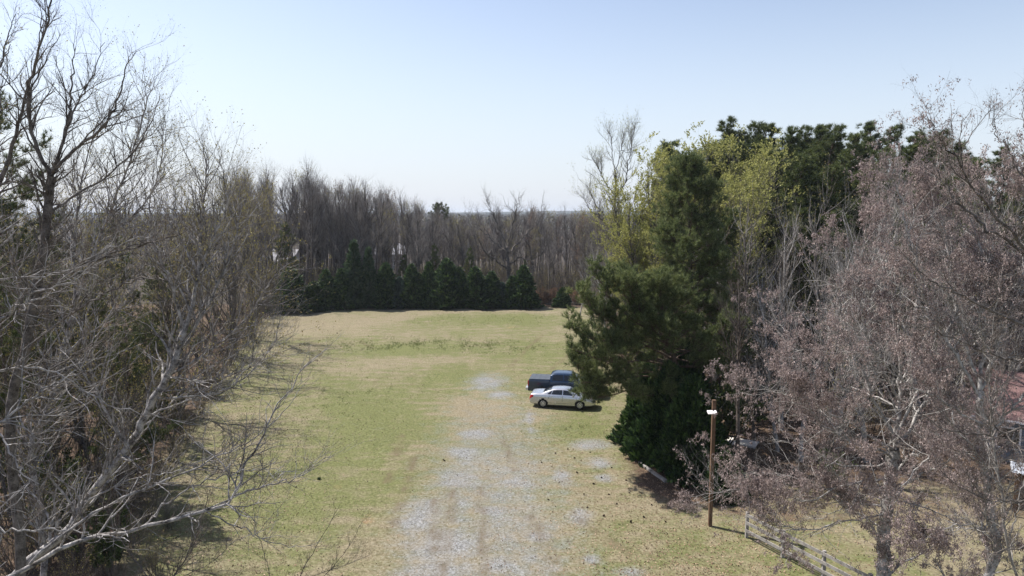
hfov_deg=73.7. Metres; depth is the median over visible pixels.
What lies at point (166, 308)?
budding tree
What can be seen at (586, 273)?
bare tree
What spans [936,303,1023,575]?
bare tree
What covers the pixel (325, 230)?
bare tree
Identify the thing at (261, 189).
bare tree
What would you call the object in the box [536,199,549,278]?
bare tree
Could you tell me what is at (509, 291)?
evergreen tree
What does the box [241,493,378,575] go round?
sapling
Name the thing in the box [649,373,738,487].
cypress bush
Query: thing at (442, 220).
bare tree
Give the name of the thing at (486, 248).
bare tree
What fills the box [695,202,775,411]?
bare tree
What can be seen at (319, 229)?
bare tree
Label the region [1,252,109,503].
budding tree
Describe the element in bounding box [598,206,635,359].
budding tree
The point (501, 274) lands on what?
leafless shrub
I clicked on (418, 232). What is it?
bare tree
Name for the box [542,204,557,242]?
bare tree
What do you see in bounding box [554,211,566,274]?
bare tree
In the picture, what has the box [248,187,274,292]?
bare tree
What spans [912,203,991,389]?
pine tree
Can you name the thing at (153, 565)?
leafless shrub
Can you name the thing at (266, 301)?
budding tree
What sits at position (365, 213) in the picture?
bare tree
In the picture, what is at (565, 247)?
bare tree
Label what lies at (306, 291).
evergreen tree
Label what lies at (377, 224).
bare tree
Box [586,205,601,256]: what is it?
bare tree
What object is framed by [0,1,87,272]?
bare tree
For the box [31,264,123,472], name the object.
pine tree
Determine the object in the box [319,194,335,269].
bare tree
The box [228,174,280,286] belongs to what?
bare tree
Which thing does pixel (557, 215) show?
wood canopy
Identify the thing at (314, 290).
evergreen tree
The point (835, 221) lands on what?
pine tree
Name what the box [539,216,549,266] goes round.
bare tree
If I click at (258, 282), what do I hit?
budding tree
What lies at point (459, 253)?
bare tree
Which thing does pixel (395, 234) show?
bare tree
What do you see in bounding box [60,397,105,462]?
leafless shrub
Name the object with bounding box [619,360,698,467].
cypress bush
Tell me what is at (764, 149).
budding tree
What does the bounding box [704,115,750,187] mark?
pine tree
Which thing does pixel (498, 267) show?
leafless shrub
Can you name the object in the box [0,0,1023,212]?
sky
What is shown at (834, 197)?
pine tree
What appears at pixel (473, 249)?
bare tree
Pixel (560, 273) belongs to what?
leafless shrub
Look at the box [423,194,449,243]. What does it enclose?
bare tree
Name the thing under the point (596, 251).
bare tree
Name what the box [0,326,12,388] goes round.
budding tree
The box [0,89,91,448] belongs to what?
pine tree
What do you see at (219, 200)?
bare tree
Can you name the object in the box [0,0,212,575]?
bare tree
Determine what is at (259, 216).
bare tree
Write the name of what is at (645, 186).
budding tree
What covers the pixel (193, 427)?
leafless shrub
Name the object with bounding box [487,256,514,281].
leafless shrub
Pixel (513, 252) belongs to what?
bare tree
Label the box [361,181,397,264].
bare tree
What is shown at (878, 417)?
leafless shrub
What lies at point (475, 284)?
evergreen tree
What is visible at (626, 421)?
cypress bush
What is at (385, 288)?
evergreen tree
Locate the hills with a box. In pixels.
[18,211,645,216]
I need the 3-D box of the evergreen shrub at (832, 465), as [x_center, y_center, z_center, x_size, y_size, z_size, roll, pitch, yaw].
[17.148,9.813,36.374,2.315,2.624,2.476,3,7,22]
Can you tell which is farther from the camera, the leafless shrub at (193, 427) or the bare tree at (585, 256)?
the bare tree at (585, 256)
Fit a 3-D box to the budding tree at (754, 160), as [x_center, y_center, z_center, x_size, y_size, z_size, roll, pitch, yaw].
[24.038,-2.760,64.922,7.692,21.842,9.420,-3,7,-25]
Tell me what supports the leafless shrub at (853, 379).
on the ground at (434, 493)
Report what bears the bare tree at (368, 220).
on the ground at (434, 493)
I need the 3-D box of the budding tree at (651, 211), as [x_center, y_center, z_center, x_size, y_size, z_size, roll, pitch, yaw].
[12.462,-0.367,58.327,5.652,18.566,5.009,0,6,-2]
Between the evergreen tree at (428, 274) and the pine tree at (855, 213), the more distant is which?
the evergreen tree at (428, 274)
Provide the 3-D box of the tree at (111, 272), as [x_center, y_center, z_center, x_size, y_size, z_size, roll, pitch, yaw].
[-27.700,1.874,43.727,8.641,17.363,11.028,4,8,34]
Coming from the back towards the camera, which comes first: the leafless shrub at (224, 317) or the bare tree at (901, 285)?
the leafless shrub at (224, 317)
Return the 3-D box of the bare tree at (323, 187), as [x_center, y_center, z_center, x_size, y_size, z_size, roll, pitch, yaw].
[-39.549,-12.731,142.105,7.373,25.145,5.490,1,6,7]
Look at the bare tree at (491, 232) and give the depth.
148.17 m
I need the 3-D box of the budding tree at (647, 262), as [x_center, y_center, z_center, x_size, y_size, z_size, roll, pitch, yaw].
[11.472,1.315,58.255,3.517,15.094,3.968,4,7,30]
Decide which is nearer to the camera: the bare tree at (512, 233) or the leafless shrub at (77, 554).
the leafless shrub at (77, 554)
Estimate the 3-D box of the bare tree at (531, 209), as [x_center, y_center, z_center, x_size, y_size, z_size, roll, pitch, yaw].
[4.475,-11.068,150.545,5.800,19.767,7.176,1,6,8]
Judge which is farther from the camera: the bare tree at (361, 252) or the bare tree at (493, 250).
the bare tree at (493, 250)
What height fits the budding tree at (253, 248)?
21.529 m
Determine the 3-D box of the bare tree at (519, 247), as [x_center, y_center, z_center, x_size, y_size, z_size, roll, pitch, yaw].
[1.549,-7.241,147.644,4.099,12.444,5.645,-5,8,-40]
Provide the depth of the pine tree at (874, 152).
65.23 m
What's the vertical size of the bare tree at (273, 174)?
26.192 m
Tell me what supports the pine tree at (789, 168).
on the ground at (434, 493)
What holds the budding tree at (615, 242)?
on the ground at (434, 493)
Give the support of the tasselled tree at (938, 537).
on the ground at (434, 493)
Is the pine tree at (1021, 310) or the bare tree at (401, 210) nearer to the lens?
the pine tree at (1021, 310)
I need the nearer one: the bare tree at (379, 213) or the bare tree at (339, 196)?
the bare tree at (379, 213)
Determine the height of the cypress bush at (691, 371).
7.330 m
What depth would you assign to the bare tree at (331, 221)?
121.21 m
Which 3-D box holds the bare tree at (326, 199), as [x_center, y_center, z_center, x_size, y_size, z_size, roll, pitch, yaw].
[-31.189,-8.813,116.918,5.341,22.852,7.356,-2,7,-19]
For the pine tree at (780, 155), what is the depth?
63.71 m
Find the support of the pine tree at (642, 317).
on the ground at (434, 493)
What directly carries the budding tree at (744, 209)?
on the ground at (434, 493)
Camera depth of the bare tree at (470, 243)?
144.81 m
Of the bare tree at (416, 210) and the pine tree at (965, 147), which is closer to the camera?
the pine tree at (965, 147)
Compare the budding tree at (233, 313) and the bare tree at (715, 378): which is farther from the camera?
the budding tree at (233, 313)
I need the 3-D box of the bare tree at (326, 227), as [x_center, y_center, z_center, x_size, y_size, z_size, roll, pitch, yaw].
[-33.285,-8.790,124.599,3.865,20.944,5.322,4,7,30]
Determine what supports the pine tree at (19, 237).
on the ground at (434, 493)
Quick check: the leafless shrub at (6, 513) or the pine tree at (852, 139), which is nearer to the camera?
the leafless shrub at (6, 513)
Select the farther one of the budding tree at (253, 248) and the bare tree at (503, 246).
the bare tree at (503, 246)
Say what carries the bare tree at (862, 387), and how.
on the ground at (434, 493)
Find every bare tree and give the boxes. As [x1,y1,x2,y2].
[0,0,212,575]
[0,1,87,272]
[0,16,216,575]
[0,89,340,572]
[0,177,410,575]
[213,165,231,270]
[214,164,255,280]
[220,175,253,296]
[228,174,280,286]
[231,163,250,293]
[235,182,260,268]
[244,199,271,278]
[246,164,291,237]
[247,190,265,275]
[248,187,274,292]
[254,158,282,261]
[255,188,276,277]
[257,163,286,274]
[259,167,282,248]
[259,186,282,276]
[266,175,305,274]
[268,173,305,264]
[274,168,303,264]
[283,165,306,283]
[287,157,320,270]
[289,176,306,244]
[292,188,313,275]
[293,155,323,284]
[294,166,312,270]
[296,166,329,279]
[298,173,323,278]
[302,174,329,280]
[303,175,324,280]
[307,195,334,267]
[311,182,328,277]
[313,183,342,276]
[316,178,340,279]
[318,172,333,263]
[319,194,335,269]
[321,179,352,267]
[322,188,346,266]
[323,184,333,270]
[324,210,344,280]
[326,188,348,265]
[327,201,356,269]
[329,188,349,267]
[330,175,346,267]
[333,185,366,257]
[334,172,372,213]
[334,209,366,246]
[338,215,376,261]
[339,179,368,249]
[341,176,357,267]
[348,208,376,264]
[351,178,385,253]
[351,184,381,247]
[353,181,374,245]
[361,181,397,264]
[364,185,396,250]
[368,187,395,272]
[371,181,393,267]
[371,195,388,262]
[372,208,395,261]
[374,199,398,261]
[374,230,391,273]
[378,194,402,263]
[385,186,402,277]
[386,204,395,243]
[390,190,399,268]
[395,186,412,275]
[395,198,420,267]
[398,202,414,265]
[399,199,414,279]
[400,199,429,264]
[408,210,430,273]
[409,196,423,239]
[409,200,426,272]
[409,204,427,259]
[419,225,441,263]
[420,211,442,264]
[420,218,442,264]
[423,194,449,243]
[427,225,448,268]
[437,215,447,259]
[438,203,446,255]
[438,207,466,258]
[440,233,460,266]
[444,210,457,251]
[445,226,462,262]
[446,212,475,269]
[452,216,467,266]
[457,211,471,264]
[457,213,472,256]
[463,183,549,284]
[466,220,476,263]
[467,233,478,266]
[468,220,485,271]
[470,201,483,233]
[472,231,480,266]
[475,226,489,272]
[477,224,488,265]
[479,210,503,267]
[481,221,492,273]
[482,227,491,270]
[483,215,500,267]
[487,200,510,270]
[489,209,505,274]
[492,224,512,269]
[498,210,522,278]
[501,217,520,272]
[503,202,525,254]
[508,232,527,262]
[513,219,522,270]
[516,214,539,272]
[519,215,533,263]
[520,213,538,270]
[522,197,536,247]
[522,211,545,274]
[525,201,540,272]
[525,209,549,277]
[525,214,540,269]
[525,229,542,263]
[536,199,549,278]
[536,223,561,289]
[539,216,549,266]
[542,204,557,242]
[542,218,558,281]
[547,242,559,288]
[550,211,563,270]
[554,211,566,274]
[556,227,573,275]
[559,200,570,283]
[562,214,578,254]
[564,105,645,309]
[565,216,583,278]
[566,208,576,273]
[568,213,589,280]
[569,232,593,275]
[571,202,593,252]
[571,208,588,265]
[572,217,594,278]
[572,239,598,319]
[574,250,592,314]
[576,260,605,326]
[577,224,589,278]
[582,218,603,283]
[583,236,610,327]
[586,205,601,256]
[588,229,605,269]
[593,214,604,258]
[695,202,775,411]
[697,309,722,396]
[699,175,818,417]
[721,246,813,451]
[730,284,795,440]
[733,186,837,430]
[762,151,880,393]
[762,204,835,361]
[772,217,886,461]
[791,288,888,475]
[805,226,902,462]
[809,169,923,439]
[809,179,960,429]
[819,182,920,408]
[822,134,905,429]
[863,163,965,412]
[904,246,1003,461]
[917,169,1019,429]
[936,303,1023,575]
[945,164,1023,379]
[958,155,1023,371]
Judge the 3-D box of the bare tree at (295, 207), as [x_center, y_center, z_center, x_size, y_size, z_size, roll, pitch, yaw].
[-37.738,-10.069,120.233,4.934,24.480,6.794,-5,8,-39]
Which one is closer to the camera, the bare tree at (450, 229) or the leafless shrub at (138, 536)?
the leafless shrub at (138, 536)
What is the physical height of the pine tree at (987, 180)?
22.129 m
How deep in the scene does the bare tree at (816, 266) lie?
51.17 m
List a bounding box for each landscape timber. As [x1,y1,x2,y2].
[638,461,651,471]
[651,470,666,482]
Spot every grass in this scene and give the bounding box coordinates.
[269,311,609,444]
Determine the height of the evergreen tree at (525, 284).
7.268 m
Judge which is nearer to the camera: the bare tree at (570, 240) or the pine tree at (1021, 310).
the pine tree at (1021, 310)
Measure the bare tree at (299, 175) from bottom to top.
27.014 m
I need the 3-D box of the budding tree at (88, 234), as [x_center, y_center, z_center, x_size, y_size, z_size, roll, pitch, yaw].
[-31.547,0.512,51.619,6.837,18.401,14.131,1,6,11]
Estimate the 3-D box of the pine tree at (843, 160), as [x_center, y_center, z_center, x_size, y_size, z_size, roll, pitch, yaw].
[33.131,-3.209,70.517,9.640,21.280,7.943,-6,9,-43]
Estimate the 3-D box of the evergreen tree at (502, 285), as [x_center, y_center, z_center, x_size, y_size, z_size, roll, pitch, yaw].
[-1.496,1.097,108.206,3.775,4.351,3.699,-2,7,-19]
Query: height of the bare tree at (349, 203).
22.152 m
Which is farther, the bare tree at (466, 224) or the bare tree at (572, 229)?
the bare tree at (572, 229)
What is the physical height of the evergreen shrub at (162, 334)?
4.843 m
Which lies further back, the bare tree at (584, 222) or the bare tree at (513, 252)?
the bare tree at (513, 252)
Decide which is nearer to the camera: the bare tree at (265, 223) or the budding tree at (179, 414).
the budding tree at (179, 414)
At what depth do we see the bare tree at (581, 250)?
123.05 m
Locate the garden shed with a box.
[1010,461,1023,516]
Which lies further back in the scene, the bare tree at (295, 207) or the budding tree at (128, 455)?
the bare tree at (295, 207)
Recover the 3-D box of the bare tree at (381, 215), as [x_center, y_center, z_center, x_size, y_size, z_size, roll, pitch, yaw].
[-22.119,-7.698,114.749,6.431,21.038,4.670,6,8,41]
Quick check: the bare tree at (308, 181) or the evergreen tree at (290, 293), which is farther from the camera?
the bare tree at (308, 181)
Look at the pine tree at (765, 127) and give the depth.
77.87 m
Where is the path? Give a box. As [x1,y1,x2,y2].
[727,437,759,448]
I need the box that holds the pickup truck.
[526,370,600,390]
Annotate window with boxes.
[995,426,1021,450]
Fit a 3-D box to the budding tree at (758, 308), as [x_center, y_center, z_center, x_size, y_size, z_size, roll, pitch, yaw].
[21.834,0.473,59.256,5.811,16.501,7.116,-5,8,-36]
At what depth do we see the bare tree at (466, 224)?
142.92 m
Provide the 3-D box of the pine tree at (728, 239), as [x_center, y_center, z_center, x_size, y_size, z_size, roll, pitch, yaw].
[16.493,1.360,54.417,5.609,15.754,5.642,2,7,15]
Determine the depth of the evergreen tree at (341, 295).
105.50 m
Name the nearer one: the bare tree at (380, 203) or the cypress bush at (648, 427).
the cypress bush at (648, 427)
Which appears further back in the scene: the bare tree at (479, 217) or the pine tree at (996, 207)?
the bare tree at (479, 217)
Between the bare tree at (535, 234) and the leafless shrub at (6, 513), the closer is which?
the leafless shrub at (6, 513)
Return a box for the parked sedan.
[529,385,596,409]
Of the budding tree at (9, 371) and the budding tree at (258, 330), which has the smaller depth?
the budding tree at (9, 371)
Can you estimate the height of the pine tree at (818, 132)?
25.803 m
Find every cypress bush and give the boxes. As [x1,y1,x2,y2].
[605,362,658,454]
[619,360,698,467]
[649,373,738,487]
[668,341,727,437]
[691,450,759,505]
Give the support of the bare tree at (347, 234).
on the ground at (434, 493)
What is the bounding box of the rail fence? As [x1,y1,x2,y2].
[745,511,872,575]
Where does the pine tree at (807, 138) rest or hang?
on the ground at (434, 493)
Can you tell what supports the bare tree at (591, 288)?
on the ground at (434, 493)
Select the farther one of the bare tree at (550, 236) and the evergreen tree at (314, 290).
the bare tree at (550, 236)
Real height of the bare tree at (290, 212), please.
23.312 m
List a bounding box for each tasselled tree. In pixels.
[668,154,1023,575]
[798,112,1023,575]
[866,61,1023,575]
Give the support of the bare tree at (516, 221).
on the ground at (434, 493)
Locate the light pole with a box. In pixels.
[707,400,716,526]
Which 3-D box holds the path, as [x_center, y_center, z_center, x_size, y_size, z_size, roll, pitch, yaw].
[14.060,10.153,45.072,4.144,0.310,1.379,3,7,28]
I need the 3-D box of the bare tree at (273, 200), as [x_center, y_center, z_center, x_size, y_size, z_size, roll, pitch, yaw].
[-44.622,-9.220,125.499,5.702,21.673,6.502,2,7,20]
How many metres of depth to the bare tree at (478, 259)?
151.26 m
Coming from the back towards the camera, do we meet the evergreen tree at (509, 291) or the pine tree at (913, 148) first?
the evergreen tree at (509, 291)
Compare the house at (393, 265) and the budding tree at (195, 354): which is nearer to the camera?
the budding tree at (195, 354)
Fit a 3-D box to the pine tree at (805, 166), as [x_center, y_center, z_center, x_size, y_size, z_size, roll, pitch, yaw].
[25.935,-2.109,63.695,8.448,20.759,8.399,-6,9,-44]
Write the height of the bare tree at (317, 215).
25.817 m
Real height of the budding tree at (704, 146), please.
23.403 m
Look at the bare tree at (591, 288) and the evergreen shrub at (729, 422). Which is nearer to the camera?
the evergreen shrub at (729, 422)
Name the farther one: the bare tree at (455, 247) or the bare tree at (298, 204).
the bare tree at (298, 204)
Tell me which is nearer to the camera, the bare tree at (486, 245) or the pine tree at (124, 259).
the pine tree at (124, 259)
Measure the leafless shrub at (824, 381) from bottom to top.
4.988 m
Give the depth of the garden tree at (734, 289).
48.74 m
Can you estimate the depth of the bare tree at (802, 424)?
40.78 m
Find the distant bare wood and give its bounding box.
[82,193,644,279]
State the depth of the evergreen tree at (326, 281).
104.42 m
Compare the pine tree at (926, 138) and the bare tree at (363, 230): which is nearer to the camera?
the pine tree at (926, 138)
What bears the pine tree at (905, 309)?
on the ground at (434, 493)
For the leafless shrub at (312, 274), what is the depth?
114.76 m
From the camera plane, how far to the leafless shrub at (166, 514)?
32.33 m
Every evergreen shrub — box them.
[0,423,83,501]
[25,456,111,538]
[68,499,135,575]
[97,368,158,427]
[146,326,178,353]
[155,379,188,416]
[551,287,571,307]
[709,368,768,445]
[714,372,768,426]
[812,448,856,490]
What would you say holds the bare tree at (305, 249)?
on the ground at (434, 493)
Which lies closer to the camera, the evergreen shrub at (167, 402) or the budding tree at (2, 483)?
the budding tree at (2, 483)
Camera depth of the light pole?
32.53 m
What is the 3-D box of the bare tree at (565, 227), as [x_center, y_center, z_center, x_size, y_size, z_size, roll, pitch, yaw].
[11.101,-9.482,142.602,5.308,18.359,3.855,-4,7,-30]
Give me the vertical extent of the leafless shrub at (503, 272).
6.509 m
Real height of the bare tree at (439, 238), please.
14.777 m
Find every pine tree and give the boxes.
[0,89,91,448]
[0,193,99,467]
[0,258,79,540]
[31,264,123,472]
[83,212,164,395]
[86,309,183,511]
[127,311,177,427]
[137,251,203,379]
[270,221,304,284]
[396,254,407,276]
[428,202,448,224]
[430,244,440,270]
[464,247,474,277]
[560,253,753,405]
[636,139,680,226]
[637,139,679,251]
[640,150,699,282]
[648,147,751,343]
[684,147,726,262]
[688,207,743,384]
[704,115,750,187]
[704,246,761,397]
[722,141,757,207]
[729,128,760,179]
[743,120,769,163]
[749,150,796,292]
[749,192,813,333]
[753,121,781,338]
[758,153,819,361]
[773,124,810,321]
[779,156,813,200]
[782,146,825,352]
[787,208,850,326]
[795,124,820,178]
[797,162,860,361]
[801,212,867,378]
[803,123,837,193]
[807,122,847,206]
[809,123,842,223]
[819,149,895,363]
[825,153,865,354]
[826,160,911,361]
[840,130,886,351]
[854,142,875,191]
[855,120,886,161]
[867,190,937,386]
[873,122,911,230]
[890,127,938,357]
[893,135,930,196]
[895,128,962,346]
[899,157,980,380]
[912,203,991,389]
[926,138,954,342]
[946,156,1005,365]
[948,139,984,217]
[972,156,1000,227]
[980,143,1021,225]
[982,190,1023,367]
[992,153,1023,339]
[1002,274,1023,333]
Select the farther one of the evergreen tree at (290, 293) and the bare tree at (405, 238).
the bare tree at (405, 238)
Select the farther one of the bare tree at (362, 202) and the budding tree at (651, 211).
the bare tree at (362, 202)
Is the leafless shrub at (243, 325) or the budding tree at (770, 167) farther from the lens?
the leafless shrub at (243, 325)
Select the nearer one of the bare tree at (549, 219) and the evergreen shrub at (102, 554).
the evergreen shrub at (102, 554)
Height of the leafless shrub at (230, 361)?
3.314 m
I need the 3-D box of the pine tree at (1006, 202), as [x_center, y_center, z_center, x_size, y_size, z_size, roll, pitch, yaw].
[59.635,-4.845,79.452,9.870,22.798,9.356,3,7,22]
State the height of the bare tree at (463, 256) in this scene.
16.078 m
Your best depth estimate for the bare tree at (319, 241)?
117.17 m
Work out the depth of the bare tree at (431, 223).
117.34 m
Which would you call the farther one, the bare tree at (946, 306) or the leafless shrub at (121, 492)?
the bare tree at (946, 306)
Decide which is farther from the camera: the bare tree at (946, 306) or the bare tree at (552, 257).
the bare tree at (552, 257)
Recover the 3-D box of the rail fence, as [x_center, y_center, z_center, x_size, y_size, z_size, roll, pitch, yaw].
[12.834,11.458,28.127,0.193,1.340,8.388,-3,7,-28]
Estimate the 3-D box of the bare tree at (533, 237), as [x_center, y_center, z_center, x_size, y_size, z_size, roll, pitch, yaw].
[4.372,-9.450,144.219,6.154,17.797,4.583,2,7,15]
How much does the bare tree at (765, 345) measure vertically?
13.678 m
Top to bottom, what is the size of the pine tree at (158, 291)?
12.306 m
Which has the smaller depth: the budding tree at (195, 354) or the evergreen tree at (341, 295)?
the budding tree at (195, 354)
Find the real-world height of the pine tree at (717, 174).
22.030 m
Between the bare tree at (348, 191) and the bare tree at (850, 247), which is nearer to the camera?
the bare tree at (850, 247)
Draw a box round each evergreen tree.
[265,266,316,314]
[295,284,316,312]
[306,280,330,312]
[318,268,343,310]
[331,267,354,309]
[340,239,368,308]
[355,246,376,308]
[370,262,398,309]
[389,276,404,308]
[395,263,422,308]
[411,273,423,308]
[419,261,436,308]
[422,257,467,309]
[446,266,468,308]
[462,265,490,309]
[478,270,509,308]
[494,282,505,308]
[501,275,519,308]
[503,264,545,308]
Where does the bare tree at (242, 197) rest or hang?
on the ground at (434, 493)
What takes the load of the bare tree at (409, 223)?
on the ground at (434, 493)
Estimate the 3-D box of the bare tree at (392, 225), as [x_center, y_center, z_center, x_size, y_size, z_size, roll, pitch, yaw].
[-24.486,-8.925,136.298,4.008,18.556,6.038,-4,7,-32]
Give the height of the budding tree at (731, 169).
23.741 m
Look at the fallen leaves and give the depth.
32.83 m
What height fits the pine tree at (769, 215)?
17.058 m
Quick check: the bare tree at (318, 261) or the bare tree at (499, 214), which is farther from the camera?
the bare tree at (499, 214)
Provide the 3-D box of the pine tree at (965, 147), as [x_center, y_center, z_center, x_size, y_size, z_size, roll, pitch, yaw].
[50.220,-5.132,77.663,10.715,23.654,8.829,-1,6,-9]
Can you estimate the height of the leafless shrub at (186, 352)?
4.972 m
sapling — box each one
[75,474,247,575]
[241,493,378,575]
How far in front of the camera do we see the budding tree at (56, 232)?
51.97 m
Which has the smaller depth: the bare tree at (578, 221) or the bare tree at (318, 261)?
the bare tree at (318, 261)
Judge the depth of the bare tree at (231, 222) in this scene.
122.54 m
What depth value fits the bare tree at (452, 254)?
119.20 m
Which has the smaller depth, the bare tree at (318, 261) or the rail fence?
the rail fence
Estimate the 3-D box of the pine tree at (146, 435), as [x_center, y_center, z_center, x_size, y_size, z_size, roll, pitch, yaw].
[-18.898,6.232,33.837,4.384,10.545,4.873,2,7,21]
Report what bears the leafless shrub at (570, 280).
on the ground at (434, 493)
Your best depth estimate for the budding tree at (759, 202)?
54.67 m
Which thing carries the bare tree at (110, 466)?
on the ground at (434, 493)
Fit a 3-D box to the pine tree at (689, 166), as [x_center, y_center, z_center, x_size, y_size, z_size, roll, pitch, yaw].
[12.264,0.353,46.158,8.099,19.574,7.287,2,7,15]
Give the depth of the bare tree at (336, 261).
117.96 m
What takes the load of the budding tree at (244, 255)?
on the ground at (434, 493)
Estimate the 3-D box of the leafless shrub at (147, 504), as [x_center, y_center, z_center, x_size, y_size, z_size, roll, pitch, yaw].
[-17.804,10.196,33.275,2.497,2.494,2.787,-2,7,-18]
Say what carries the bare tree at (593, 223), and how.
on the ground at (434, 493)
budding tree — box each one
[0,181,131,438]
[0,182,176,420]
[0,195,55,427]
[0,317,56,510]
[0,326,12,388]
[0,332,76,554]
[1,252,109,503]
[1,258,118,488]
[12,176,104,399]
[35,301,186,534]
[38,275,182,474]
[52,179,143,398]
[65,342,189,528]
[91,194,228,365]
[114,176,233,405]
[117,167,259,380]
[125,247,232,461]
[138,173,231,343]
[145,174,231,316]
[161,163,238,318]
[168,164,299,339]
[199,221,268,370]
[202,195,267,352]
[205,167,275,312]
[233,250,275,313]
[241,292,273,359]
[249,262,282,321]
[585,168,635,304]
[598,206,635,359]
[600,210,630,299]
[602,170,651,365]
[606,243,636,363]
[609,131,677,368]
[629,174,685,359]
[630,214,668,362]
[634,140,696,354]
[636,221,667,357]
[640,145,703,365]
[651,196,701,358]
[676,129,722,304]
[679,165,759,335]
[683,120,738,377]
[696,123,759,269]
[719,159,766,366]
[721,141,803,375]
[722,161,778,360]
[730,171,785,360]
[732,145,772,337]
[738,127,814,361]
[744,205,792,378]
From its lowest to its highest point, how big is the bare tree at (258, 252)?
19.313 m
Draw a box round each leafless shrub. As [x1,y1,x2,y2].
[0,473,28,524]
[0,493,60,574]
[2,484,80,565]
[29,542,113,575]
[48,419,87,459]
[52,513,112,564]
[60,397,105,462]
[70,439,126,488]
[73,464,153,520]
[89,545,151,575]
[111,507,161,551]
[123,524,175,575]
[125,469,169,521]
[140,438,194,489]
[154,428,194,461]
[154,498,183,530]
[167,323,207,369]
[170,405,204,439]
[188,383,215,413]
[189,349,229,387]
[194,310,222,348]
[194,371,217,398]
[210,298,247,333]
[216,319,249,357]
[219,343,236,365]
[230,283,282,321]
[234,301,269,342]
[236,293,261,326]
[238,262,279,310]
[244,279,283,317]
[296,260,337,283]
[300,265,339,285]
[373,255,399,275]
[460,257,501,277]
[485,257,522,280]
[485,264,515,281]
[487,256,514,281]
[496,260,516,282]
[501,257,538,278]
[520,255,551,287]
[531,257,565,290]
[533,269,560,303]
[541,256,568,288]
[545,261,568,288]
[552,265,568,288]
[558,270,585,290]
[563,263,582,292]
[747,384,765,422]
[757,370,795,412]
[758,354,792,388]
[792,351,837,398]
[816,390,857,424]
[828,361,871,396]
[852,379,896,431]
[869,348,928,399]
[873,389,924,439]
[915,363,954,402]
[939,356,999,392]
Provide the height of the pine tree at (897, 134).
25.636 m
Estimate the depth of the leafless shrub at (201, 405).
51.07 m
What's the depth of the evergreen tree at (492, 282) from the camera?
106.83 m
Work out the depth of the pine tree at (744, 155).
67.76 m
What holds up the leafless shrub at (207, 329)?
on the ground at (434, 493)
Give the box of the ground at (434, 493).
[0,217,1023,575]
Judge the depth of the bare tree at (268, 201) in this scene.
137.00 m
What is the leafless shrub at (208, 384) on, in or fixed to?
on the ground at (434, 493)
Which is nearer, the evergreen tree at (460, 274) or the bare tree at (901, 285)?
the bare tree at (901, 285)
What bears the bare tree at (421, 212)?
on the ground at (434, 493)
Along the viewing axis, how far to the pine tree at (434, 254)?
113.05 m
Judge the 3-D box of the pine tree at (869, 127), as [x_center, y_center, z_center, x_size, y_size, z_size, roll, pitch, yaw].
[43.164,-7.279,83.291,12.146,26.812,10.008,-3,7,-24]
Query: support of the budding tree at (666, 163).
on the ground at (434, 493)
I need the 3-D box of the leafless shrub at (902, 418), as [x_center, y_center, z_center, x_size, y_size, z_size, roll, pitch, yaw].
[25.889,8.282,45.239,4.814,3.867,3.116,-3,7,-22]
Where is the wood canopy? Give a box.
[95,213,641,236]
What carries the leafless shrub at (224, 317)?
on the ground at (434, 493)
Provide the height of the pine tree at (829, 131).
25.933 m
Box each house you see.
[243,249,298,268]
[374,243,405,267]
[970,367,1023,463]
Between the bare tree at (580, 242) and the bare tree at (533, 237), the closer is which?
the bare tree at (580, 242)
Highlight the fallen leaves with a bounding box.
[1,359,1010,575]
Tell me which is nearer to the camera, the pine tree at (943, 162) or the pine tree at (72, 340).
the pine tree at (72, 340)
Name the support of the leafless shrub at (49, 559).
on the ground at (434, 493)
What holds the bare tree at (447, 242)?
on the ground at (434, 493)
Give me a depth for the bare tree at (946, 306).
45.07 m
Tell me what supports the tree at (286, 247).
on the ground at (434, 493)
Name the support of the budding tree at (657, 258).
on the ground at (434, 493)
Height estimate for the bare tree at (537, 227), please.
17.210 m
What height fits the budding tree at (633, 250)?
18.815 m
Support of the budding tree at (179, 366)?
on the ground at (434, 493)
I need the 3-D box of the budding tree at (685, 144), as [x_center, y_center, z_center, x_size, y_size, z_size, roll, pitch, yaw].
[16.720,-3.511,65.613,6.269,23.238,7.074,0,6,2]
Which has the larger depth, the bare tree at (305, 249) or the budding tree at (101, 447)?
the bare tree at (305, 249)
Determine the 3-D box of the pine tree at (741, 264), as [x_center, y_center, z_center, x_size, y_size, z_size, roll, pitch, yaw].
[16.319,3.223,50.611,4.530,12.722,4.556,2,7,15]
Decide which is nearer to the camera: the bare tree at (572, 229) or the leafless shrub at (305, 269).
the leafless shrub at (305, 269)
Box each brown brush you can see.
[539,286,556,303]
[540,291,553,303]
[568,288,580,304]
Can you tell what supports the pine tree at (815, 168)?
on the ground at (434, 493)
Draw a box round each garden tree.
[707,270,760,462]
[714,244,753,409]
[748,231,809,404]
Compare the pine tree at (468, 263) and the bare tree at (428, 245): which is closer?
the pine tree at (468, 263)
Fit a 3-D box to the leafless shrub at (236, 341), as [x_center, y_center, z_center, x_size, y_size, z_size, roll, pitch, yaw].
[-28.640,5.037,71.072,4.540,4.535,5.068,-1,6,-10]
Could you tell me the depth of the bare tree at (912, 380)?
51.34 m
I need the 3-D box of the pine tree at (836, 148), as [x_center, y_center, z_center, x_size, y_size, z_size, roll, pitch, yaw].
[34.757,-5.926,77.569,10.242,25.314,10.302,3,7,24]
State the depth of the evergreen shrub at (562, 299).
108.17 m

